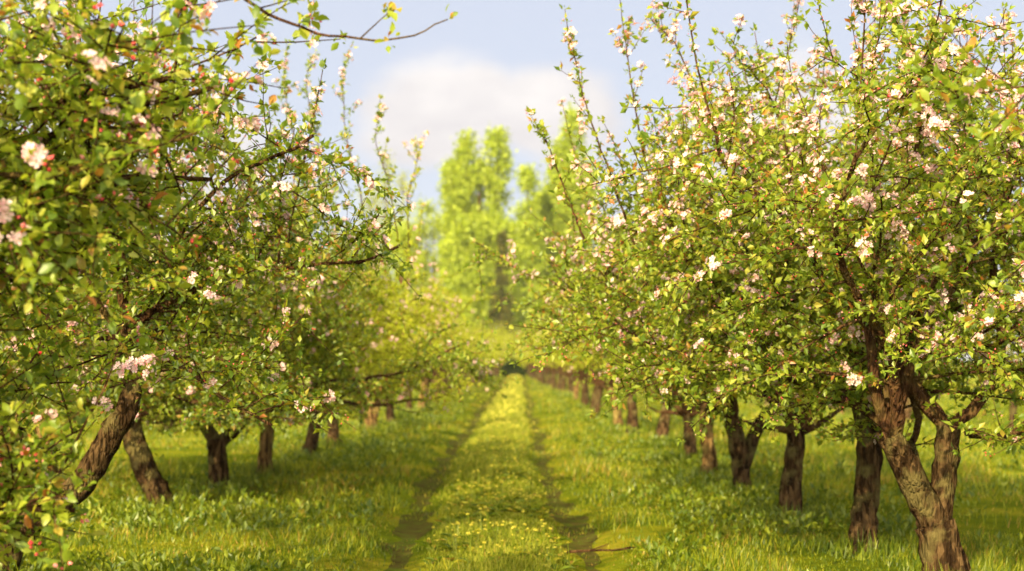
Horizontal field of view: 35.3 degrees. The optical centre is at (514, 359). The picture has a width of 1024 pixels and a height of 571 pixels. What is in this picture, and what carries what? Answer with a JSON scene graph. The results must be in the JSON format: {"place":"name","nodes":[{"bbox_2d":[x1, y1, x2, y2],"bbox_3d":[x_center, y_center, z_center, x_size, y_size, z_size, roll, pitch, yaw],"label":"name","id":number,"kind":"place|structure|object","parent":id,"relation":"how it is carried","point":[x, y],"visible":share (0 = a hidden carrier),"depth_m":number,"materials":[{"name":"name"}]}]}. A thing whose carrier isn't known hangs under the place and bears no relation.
{"place":"outdoors","nodes":[
{"label":"outdoors","id":0,"kind":"place"},
{"bbox_2d":[377,376,601,570],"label":"path","id":1,"kind":"structure","parent":0,"point":[413,529],"depth_m":17.50,"materials":[{"name":"soil"}]},
{"bbox_2d":[411,374,582,570],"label":"path grass","id":2,"kind":"structure","parent":1,"relation":"on","point":[522,562],"depth_m":18.07,"materials":[{"name":"green plant"}]},
{"bbox_2d":[424,539,441,561],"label":"dandelion","id":3,"kind":"object","parent":2,"relation":"on","point":[437,540],"visible":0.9,"depth_m":12.73,"materials":[{"name":"green plant"}]},
{"bbox_2d":[438,534,463,560],"bbox_3d":[-0.530,1.485,12.625,0.199,0.231,0.293,0,0,-27],"label":"dandelion","id":4,"kind":"object","parent":2,"relation":"on","point":[449,555],"visible":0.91,"depth_m":12.64,"materials":[{"name":"green plant"}]},
{"bbox_2d":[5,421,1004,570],"bbox_3d":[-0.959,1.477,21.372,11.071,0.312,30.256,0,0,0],"label":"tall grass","id":5,"kind":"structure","parent":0,"point":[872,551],"depth_m":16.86,"materials":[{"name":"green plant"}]},
{"bbox_2d":[0,0,1023,360],"label":"sky","id":6,"kind":"structure","parent":0,"point":[482,65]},
{"bbox_2d":[0,361,1023,570],"bbox_3d":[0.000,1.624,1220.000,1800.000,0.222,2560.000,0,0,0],"label":"ground","id":7,"kind":"structure","parent":0,"point":[613,563],"depth_m":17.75,"materials":[{"name":"green plant"}]},
{"bbox_2d":[1,125,230,476],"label":"apple tree","id":8,"kind":"object","parent":7,"relation":"on","point":[52,467],"depth_m":20.61,"materials":[{"name":"green plant"}]},
{"bbox_2d":[162,415,174,431],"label":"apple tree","id":9,"kind":"object","parent":7,"relation":"on","point":[169,425],"depth_m":35.82,"materials":[{"name":"green plant"}]},
{"bbox_2d":[0,93,374,506],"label":"apple tree","id":10,"kind":"object","parent":7,"relation":"on","point":[147,475],"visible":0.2,"depth_m":16.67,"materials":[{"name":"green plant"}]},
{"bbox_2d":[0,0,424,570],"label":"apple tree","id":11,"kind":"object","parent":7,"relation":"on","point":[116,424],"visible":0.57,"depth_m":11.13,"materials":[{"name":"green plant"}]},
{"bbox_2d":[0,0,457,570],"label":"apple tree","id":12,"kind":"object","parent":7,"relation":"on","point":[42,192],"visible":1,"depth_m":6.17,"materials":[{"name":"green plant"}]},
{"bbox_2d":[0,39,520,491],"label":"apple tree","id":13,"kind":"object","parent":7,"relation":"on","point":[217,443],"visible":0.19,"depth_m":19.13,"materials":[{"name":"green plant"}]},
{"bbox_2d":[103,130,492,475],"bbox_3d":[-2.994,-0.701,21.709,5.408,4.787,5.770,0,0,0],"label":"apple tree","id":14,"kind":"object","parent":7,"relation":"on","point":[265,452],"visible":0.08,"depth_m":22.07,"materials":[{"name":"green plant"}]},
{"bbox_2d":[319,229,388,306],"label":"broadleaf tree","id":15,"kind":"object","parent":7,"relation":"on","point":[363,270],"visible":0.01,"depth_m":215.15,"materials":[{"name":"green plant"}]},
{"bbox_2d":[266,202,465,459],"bbox_3d":[-3.192,-0.407,26.078,4.541,4.194,3.870,0,0,36],"label":"apple tree","id":16,"kind":"object","parent":7,"relation":"on","point":[311,439],"visible":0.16,"depth_m":25.48,"materials":[{"name":"green plant"}]},
{"bbox_2d":[262,226,495,446],"bbox_3d":[-2.838,-0.603,28.895,5.005,4.611,4.824,0,0,0],"label":"apple tree","id":17,"kind":"object","parent":7,"relation":"on","point":[335,430],"visible":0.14,"depth_m":30.04,"materials":[{"name":"green plant"}]},
{"bbox_2d":[356,279,407,421],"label":"apple tree","id":18,"kind":"object","parent":7,"relation":"on","point":[390,415],"depth_m":41.30,"materials":[{"name":"green plant"}]},
{"bbox_2d":[357,148,416,329],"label":"willow tree","id":19,"kind":"object","parent":7,"relation":"on","point":[401,188],"visible":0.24,"depth_m":245.00,"materials":[{"name":"green plant"}]},
{"bbox_2d":[312,244,465,429],"bbox_3d":[-3.351,-0.498,35.558,4.547,4.352,4.678,0,0,0],"label":"apple tree","id":20,"kind":"object","parent":7,"relation":"on","point":[368,421],"visible":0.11,"depth_m":36.10,"materials":[{"name":"green plant"}]},
{"bbox_2d":[371,218,440,370],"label":"broadleaf tree","id":21,"kind":"object","parent":7,"relation":"on","point":[393,276],"visible":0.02,"depth_m":225.29,"materials":[{"name":"green plant"}]},
{"bbox_2d":[371,280,451,409],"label":"apple tree","id":22,"kind":"object","parent":7,"relation":"on","point":[409,405],"visible":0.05,"depth_m":46.80,"materials":[{"name":"green plant"}]},
{"bbox_2d":[386,194,460,321],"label":"poplar tree","id":23,"kind":"object","parent":7,"relation":"on","point":[424,256],"visible":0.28,"depth_m":210.59,"materials":[{"name":"green plant"}]},
{"bbox_2d":[412,526,434,545],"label":"dandelion","id":24,"kind":"object","parent":7,"relation":"on","point":[421,541],"visible":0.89,"depth_m":14.12,"materials":[{"name":"green plant"}]},
{"bbox_2d":[383,282,466,407],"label":"apple tree","id":25,"kind":"object","parent":7,"relation":"on","point":[424,382],"visible":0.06,"depth_m":51.62,"materials":[{"name":"green plant"}]},
{"bbox_2d":[421,538,440,564],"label":"dandelion","id":26,"kind":"object","parent":7,"relation":"on","point":[428,539],"visible":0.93,"depth_m":12.78,"materials":[{"name":"green plant"}]},
{"bbox_2d":[421,295,475,402],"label":"apple tree","id":27,"kind":"object","parent":7,"relation":"on","point":[429,380],"visible":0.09,"depth_m":56.96,"materials":[{"name":"green plant"}]},
{"bbox_2d":[425,306,474,401],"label":"apple tree","id":28,"kind":"object","parent":7,"relation":"on","point":[434,373],"visible":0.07,"depth_m":60.85,"materials":[{"name":"green plant"}]},
{"bbox_2d":[431,318,475,383],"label":"apple tree","id":29,"kind":"object","parent":7,"relation":"on","point":[432,381],"depth_m":64.75,"materials":[{"name":"green plant"}]},
{"bbox_2d":[439,306,479,393],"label":"apple tree","id":30,"kind":"object","parent":7,"relation":"on","point":[444,380],"visible":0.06,"depth_m":68.91,"materials":[{"name":"green plant"}]},
{"bbox_2d":[447,317,485,389],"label":"apple tree","id":31,"kind":"object","parent":7,"relation":"on","point":[450,386],"visible":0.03,"depth_m":77.27,"materials":[{"name":"green plant"}]},
{"bbox_2d":[458,496,479,515],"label":"dandelion","id":32,"kind":"object","parent":7,"relation":"on","point":[469,508],"visible":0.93,"depth_m":16.36,"materials":[{"name":"green plant"}]},
{"bbox_2d":[453,513,485,537],"bbox_3d":[-0.360,1.467,14.047,0.319,0.252,0.217,0,0,-15],"label":"dandelion","id":33,"kind":"object","parent":7,"relation":"on","point":[459,535],"visible":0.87,"depth_m":14.11,"materials":[{"name":"green plant"}]},
{"bbox_2d":[453,320,487,377],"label":"apple tree","id":34,"kind":"object","parent":7,"relation":"on","point":[474,345],"visible":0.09,"depth_m":85.87,"materials":[{"name":"green plant"}]},
{"bbox_2d":[456,532,487,564],"bbox_3d":[-0.357,1.453,12.370,0.215,0.277,0.334,0,0,28],"label":"dandelion","id":35,"kind":"object","parent":7,"relation":"on","point":[462,559],"visible":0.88,"depth_m":12.33,"materials":[{"name":"green plant"}]},
{"bbox_2d":[458,524,485,551],"bbox_3d":[-0.307,1.459,13.033,0.206,0.266,0.319,0,0,-30],"label":"dandelion","id":36,"kind":"object","parent":7,"relation":"on","point":[471,525],"visible":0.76,"depth_m":13.05,"materials":[{"name":"green plant"}]},
{"bbox_2d":[466,495,484,510],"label":"dandelion","id":37,"kind":"object","parent":7,"relation":"on","point":[473,508],"visible":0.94,"depth_m":16.84,"materials":[{"name":"green plant"}]},
{"bbox_2d":[433,122,518,330],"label":"poplar tree","id":38,"kind":"object","parent":7,"relation":"on","point":[464,179],"visible":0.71,"depth_m":204.03,"materials":[{"name":"green plant"}]},
{"bbox_2d":[462,341,499,386],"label":"apple tree","id":39,"kind":"object","parent":7,"relation":"on","point":[487,353],"visible":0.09,"depth_m":90.08,"materials":[{"name":"green plant"}]},
{"bbox_2d":[471,485,490,506],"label":"dandelion","id":40,"kind":"object","parent":7,"relation":"on","point":[485,503],"visible":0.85,"depth_m":17.25,"materials":[{"name":"green plant"}]},
{"bbox_2d":[467,327,498,386],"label":"apple tree","id":41,"kind":"object","parent":7,"relation":"on","point":[480,359],"visible":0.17,"depth_m":94.60,"materials":[{"name":"green plant"}]},
{"bbox_2d":[464,315,501,338],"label":"apple tree","id":42,"kind":"object","parent":7,"relation":"on","point":[482,327],"visible":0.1,"depth_m":171.56,"materials":[{"name":"green plant"}]},
{"bbox_2d":[470,325,499,362],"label":"apple tree","id":43,"kind":"object","parent":7,"relation":"on","point":[477,332],"visible":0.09,"depth_m":103.59,"materials":[{"name":"green plant"}]},
{"bbox_2d":[468,326,502,381],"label":"apple tree","id":44,"kind":"object","parent":7,"relation":"on","point":[489,348],"visible":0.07,"depth_m":112.51,"materials":[{"name":"green plant"}]},
{"bbox_2d":[472,322,500,385],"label":"apple tree","id":45,"kind":"object","parent":7,"relation":"on","point":[493,338],"visible":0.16,"depth_m":98.87,"materials":[{"name":"green plant"}]},
{"bbox_2d":[475,493,498,516],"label":"dandelion","id":46,"kind":"object","parent":7,"relation":"on","point":[490,513],"visible":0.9,"depth_m":16.21,"materials":[{"name":"green plant"}]},
{"bbox_2d":[474,505,501,532],"bbox_3d":[-0.267,1.451,14.548,0.217,0.280,0.337,0,0,28],"label":"dandelion","id":47,"kind":"object","parent":7,"relation":"on","point":[485,507],"visible":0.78,"depth_m":14.51,"materials":[{"name":"green plant"}]},
{"bbox_2d":[473,321,512,362],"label":"apple tree","id":48,"kind":"object","parent":7,"relation":"on","point":[502,332],"visible":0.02,"depth_m":187.35,"materials":[{"name":"green plant"}]},
{"bbox_2d":[484,492,505,511],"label":"dandelion","id":49,"kind":"object","parent":7,"relation":"on","point":[490,508],"visible":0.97,"depth_m":16.74,"materials":[{"name":"green plant"}]},
{"bbox_2d":[482,343,507,379],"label":"apple tree","id":50,"kind":"object","parent":7,"relation":"on","point":[501,353],"visible":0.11,"depth_m":116.47,"materials":[{"name":"green plant"}]},
{"bbox_2d":[485,332,506,376],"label":"apple tree","id":51,"kind":"object","parent":7,"relation":"on","point":[496,350],"visible":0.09,"depth_m":121.09,"materials":[{"name":"green plant"}]},
{"bbox_2d":[486,481,510,500],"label":"dandelion","id":52,"kind":"object","parent":7,"relation":"on","point":[499,499],"visible":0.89,"depth_m":17.95,"materials":[{"name":"green plant"}]},
{"bbox_2d":[484,230,515,368],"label":"tree","id":53,"kind":"object","parent":7,"relation":"on","point":[502,314],"visible":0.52,"depth_m":195.69,"materials":[{"name":"green plant"}]},
{"bbox_2d":[467,374,536,431],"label":"flower carpet","id":54,"kind":"object","parent":7,"relation":"on","point":[505,402],"visible":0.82,"depth_m":53.74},
{"bbox_2d":[492,497,512,511],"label":"dandelion","id":55,"kind":"object","parent":7,"relation":"on","point":[507,507],"visible":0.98,"depth_m":16.85,"materials":[{"name":"green plant"}]},
{"bbox_2d":[494,328,512,371],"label":"apple tree","id":56,"kind":"object","parent":7,"relation":"on","point":[506,345],"visible":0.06,"depth_m":170.47,"materials":[{"name":"green plant"}]},
{"bbox_2d":[492,336,515,375],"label":"apple tree","id":57,"kind":"object","parent":7,"relation":"on","point":[503,357],"visible":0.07,"depth_m":147.06,"materials":[{"name":"green plant"}]},
{"bbox_2d":[491,319,522,362],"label":"apple tree","id":58,"kind":"object","parent":7,"relation":"on","point":[500,329],"visible":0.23,"depth_m":175.97,"materials":[{"name":"green plant"}]},
{"bbox_2d":[499,330,527,369],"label":"apple tree","id":59,"kind":"object","parent":7,"relation":"on","point":[511,344],"visible":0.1,"depth_m":175.03,"materials":[{"name":"green plant"}]},
{"bbox_2d":[500,357,527,376],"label":"bush","id":60,"kind":"object","parent":7,"relation":"on","point":[508,368],"visible":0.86,"depth_m":157.51,"materials":[{"name":"green plant"}]},
{"bbox_2d":[500,525,528,556],"bbox_3d":[0.021,1.452,12.719,0.216,0.279,0.336,0,0,13],"label":"dandelion","id":61,"kind":"object","parent":7,"relation":"on","point":[514,527],"visible":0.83,"depth_m":12.74,"materials":[{"name":"green plant"}]},
{"bbox_2d":[492,162,551,372],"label":"poplar tree","id":62,"kind":"object","parent":7,"relation":"on","point":[527,240],"visible":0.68,"depth_m":201.19,"materials":[{"name":"green plant"}]},
{"bbox_2d":[514,488,534,510],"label":"dandelion","id":63,"kind":"object","parent":7,"relation":"on","point":[521,489],"visible":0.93,"depth_m":16.92,"materials":[{"name":"green plant"}]},
{"bbox_2d":[510,529,539,553],"bbox_3d":[0.047,1.474,12.926,0.308,0.243,0.209,0,0,-18],"label":"dandelion","id":64,"kind":"object","parent":7,"relation":"on","point":[523,544],"visible":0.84,"depth_m":12.86,"materials":[{"name":"green plant"}]},
{"bbox_2d":[504,307,546,335],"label":"broadleaf tree","id":65,"kind":"object","parent":7,"relation":"on","point":[513,322],"visible":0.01,"depth_m":235.49,"materials":[{"name":"green plant"}]},
{"bbox_2d":[519,339,536,378],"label":"apple tree","id":66,"kind":"object","parent":7,"relation":"on","point":[534,375],"visible":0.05,"depth_m":127.94,"materials":[{"name":"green plant"}]},
{"bbox_2d":[514,332,542,381],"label":"apple tree","id":67,"kind":"object","parent":7,"relation":"on","point":[540,374],"visible":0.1,"depth_m":115.08,"materials":[{"name":"green plant"}]},
{"bbox_2d":[522,334,545,383],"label":"apple tree","id":68,"kind":"object","parent":7,"relation":"on","point":[543,377],"visible":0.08,"depth_m":106.75,"materials":[{"name":"green plant"}]},
{"bbox_2d":[522,343,550,384],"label":"apple tree","id":69,"kind":"object","parent":7,"relation":"on","point":[547,376],"visible":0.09,"depth_m":102.69,"materials":[{"name":"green plant"}]},
{"bbox_2d":[524,529,551,557],"bbox_3d":[0.205,1.475,12.873,0.311,0.258,0.200,0,0,18],"label":"dandelion","id":70,"kind":"object","parent":7,"relation":"on","point":[534,530],"visible":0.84,"depth_m":12.85,"materials":[{"name":"green plant"}]},
{"bbox_2d":[528,495,548,518],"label":"dandelion","id":71,"kind":"object","parent":7,"relation":"on","point":[538,515],"visible":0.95,"depth_m":16.35,"materials":[{"name":"green plant"}]},
{"bbox_2d":[532,496,553,516],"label":"dandelion","id":72,"kind":"object","parent":7,"relation":"on","point":[549,514],"visible":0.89,"depth_m":16.65,"materials":[{"name":"green plant"}]},
{"bbox_2d":[525,328,563,385],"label":"apple tree","id":73,"kind":"object","parent":7,"relation":"on","point":[550,380],"visible":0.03,"depth_m":98.08,"materials":[{"name":"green plant"}]},
{"bbox_2d":[528,336,561,389],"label":"apple tree","id":74,"kind":"object","parent":7,"relation":"on","point":[559,382],"visible":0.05,"depth_m":84.88,"materials":[{"name":"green plant"}]},
{"bbox_2d":[533,519,556,539],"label":"dandelion","id":75,"kind":"object","parent":7,"relation":"on","point":[552,537],"visible":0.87,"depth_m":14.29,"materials":[{"name":"green plant"}]},
{"bbox_2d":[532,322,559,388],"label":"apple tree","id":76,"kind":"object","parent":7,"relation":"on","point":[554,379],"visible":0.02,"depth_m":89.46,"materials":[{"name":"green plant"}]},
{"bbox_2d":[535,317,566,391],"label":"apple tree","id":77,"kind":"object","parent":7,"relation":"on","point":[563,384],"visible":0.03,"depth_m":80.82,"materials":[{"name":"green plant"}]},
{"bbox_2d":[541,546,560,562],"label":"dandelion","id":78,"kind":"object","parent":7,"relation":"on","point":[554,547],"visible":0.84,"depth_m":12.70,"materials":[{"name":"green plant"}]},
{"bbox_2d":[533,323,575,392],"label":"apple tree","id":79,"kind":"object","parent":7,"relation":"on","point":[569,374],"visible":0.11,"depth_m":67.60,"materials":[{"name":"green plant"}]},
{"bbox_2d":[537,539,575,570],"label":"dandelion","id":80,"kind":"object","parent":7,"relation":"on","point":[566,567],"visible":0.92,"depth_m":12.21,"materials":[{"name":"green plant"}]},
{"bbox_2d":[547,334,571,391],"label":"apple tree","id":81,"kind":"object","parent":7,"relation":"on","point":[569,383],"visible":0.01,"depth_m":76.10,"materials":[{"name":"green plant"}]},
{"bbox_2d":[549,527,569,542],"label":"dandelion","id":82,"kind":"object","parent":7,"relation":"on","point":[554,540],"visible":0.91,"depth_m":14.17,"materials":[{"name":"green plant"}]},
{"bbox_2d":[528,102,600,322],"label":"poplar tree","id":83,"kind":"object","parent":7,"relation":"on","point":[560,148],"visible":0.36,"depth_m":207.94,"materials":[{"name":"green plant"}]},
{"bbox_2d":[547,321,588,401],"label":"apple tree","id":84,"kind":"object","parent":7,"relation":"on","point":[576,372],"visible":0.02,"depth_m":58.70,"materials":[{"name":"green plant"}]},
{"bbox_2d":[555,332,581,399],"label":"apple tree","id":85,"kind":"object","parent":7,"relation":"on","point":[576,392],"visible":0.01,"depth_m":63.35,"materials":[{"name":"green plant"}]},
{"bbox_2d":[530,304,608,416],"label":"apple tree","id":86,"kind":"object","parent":7,"relation":"on","point":[599,394],"visible":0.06,"depth_m":44.60,"materials":[{"name":"green plant"}]},
{"bbox_2d":[559,542,582,565],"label":"dandelion","id":87,"kind":"object","parent":7,"relation":"on","point":[569,561],"visible":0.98,"depth_m":12.90,"materials":[{"name":"green plant"}]},
{"bbox_2d":[549,315,593,405],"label":"apple tree","id":88,"kind":"object","parent":7,"relation":"on","point":[585,395],"visible":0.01,"depth_m":53.99,"materials":[{"name":"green plant"}]},
{"bbox_2d":[553,304,624,427],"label":"apple tree","id":89,"kind":"object","parent":7,"relation":"on","point":[617,417],"visible":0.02,"depth_m":36.56,"materials":[{"name":"green plant"}]},
{"bbox_2d":[561,320,622,409],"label":"apple tree","id":90,"kind":"object","parent":7,"relation":"on","point":[593,396],"depth_m":49.87,"materials":[{"name":"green plant"}]},
{"bbox_2d":[567,544,636,553],"bbox_3d":[0.756,1.599,13.620,0.616,0.076,0.144,0,0,7],"label":"fallen stick","id":91,"kind":"object","parent":7,"relation":"on","point":[593,550],"visible":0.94,"depth_m":13.60,"materials":[{"name":"brown wood"}]},
{"bbox_2d":[573,282,641,433],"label":"apple tree","id":92,"kind":"object","parent":7,"relation":"on","point":[632,414],"visible":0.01,"depth_m":34.82,"materials":[{"name":"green plant"}]},
{"bbox_2d":[530,193,699,463],"bbox_3d":[2.364,-0.440,25.409,4.146,4.259,3.691,0,0,-12],"label":"apple tree","id":93,"kind":"object","parent":7,"relation":"on","point":[690,444],"visible":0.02,"depth_m":24.89,"materials":[{"name":"green plant"}]},
{"bbox_2d":[581,264,675,437],"bbox_3d":[2.535,-0.460,30.765,3.398,4.326,4.883,0,0,-41],"label":"apple tree","id":94,"kind":"object","parent":7,"relation":"on","point":[663,424],"depth_m":30.79,"materials":[{"name":"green plant"}]},
{"bbox_2d":[527,194,737,480],"bbox_3d":[2.475,-0.510,21.497,4.676,4.420,3.444,0,0,0],"label":"apple tree","id":95,"kind":"object","parent":7,"relation":"on","point":[709,455],"visible":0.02,"depth_m":21.37,"materials":[{"name":"green plant"}]},
{"bbox_2d":[458,97,1023,519],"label":"apple tree","id":96,"kind":"object","parent":7,"relation":"on","point":[790,489],"visible":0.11,"depth_m":15.90,"materials":[{"name":"green plant"}]},
{"bbox_2d":[505,0,1023,570],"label":"apple tree","id":97,"kind":"object","parent":7,"relation":"on","point":[891,290],"visible":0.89,"depth_m":10.88,"materials":[{"name":"green plant"}]},
{"bbox_2d":[511,106,1017,493],"bbox_3d":[3.029,-0.702,18.665,6.155,4.850,5.461,0,0,0],"label":"apple tree","id":98,"kind":"object","parent":7,"relation":"on","point":[742,449],"visible":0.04,"depth_m":18.68,"materials":[{"name":"green plant"}]},
{"bbox_2d":[524,0,1023,554],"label":"apple tree","id":99,"kind":"object","parent":7,"relation":"on","point":[866,490],"visible":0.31,"depth_m":12.95,"materials":[{"name":"green plant"}]},
{"bbox_2d":[757,101,814,217],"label":"poplar tree","id":100,"kind":"object","parent":7,"relation":"on","point":[789,128],"visible":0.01,"depth_m":119.29,"materials":[{"name":"green plant"}]},
{"bbox_2d":[904,359,951,423],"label":"apple tree","id":101,"kind":"object","parent":7,"relation":"on","point":[908,411],"visible":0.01,"depth_m":40.83,"materials":[{"name":"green plant"}]},
{"bbox_2d":[859,0,1023,331],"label":"apple tree","id":102,"kind":"object","parent":7,"relation":"on","point":[969,90],"visible":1,"depth_m":6.28,"materials":[{"name":"green plant"}]},
{"bbox_2d":[960,291,1023,428],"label":"apple tree","id":103,"kind":"object","parent":7,"relation":"on","point":[1012,409],"visible":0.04,"depth_m":35.77,"materials":[{"name":"green plant"}]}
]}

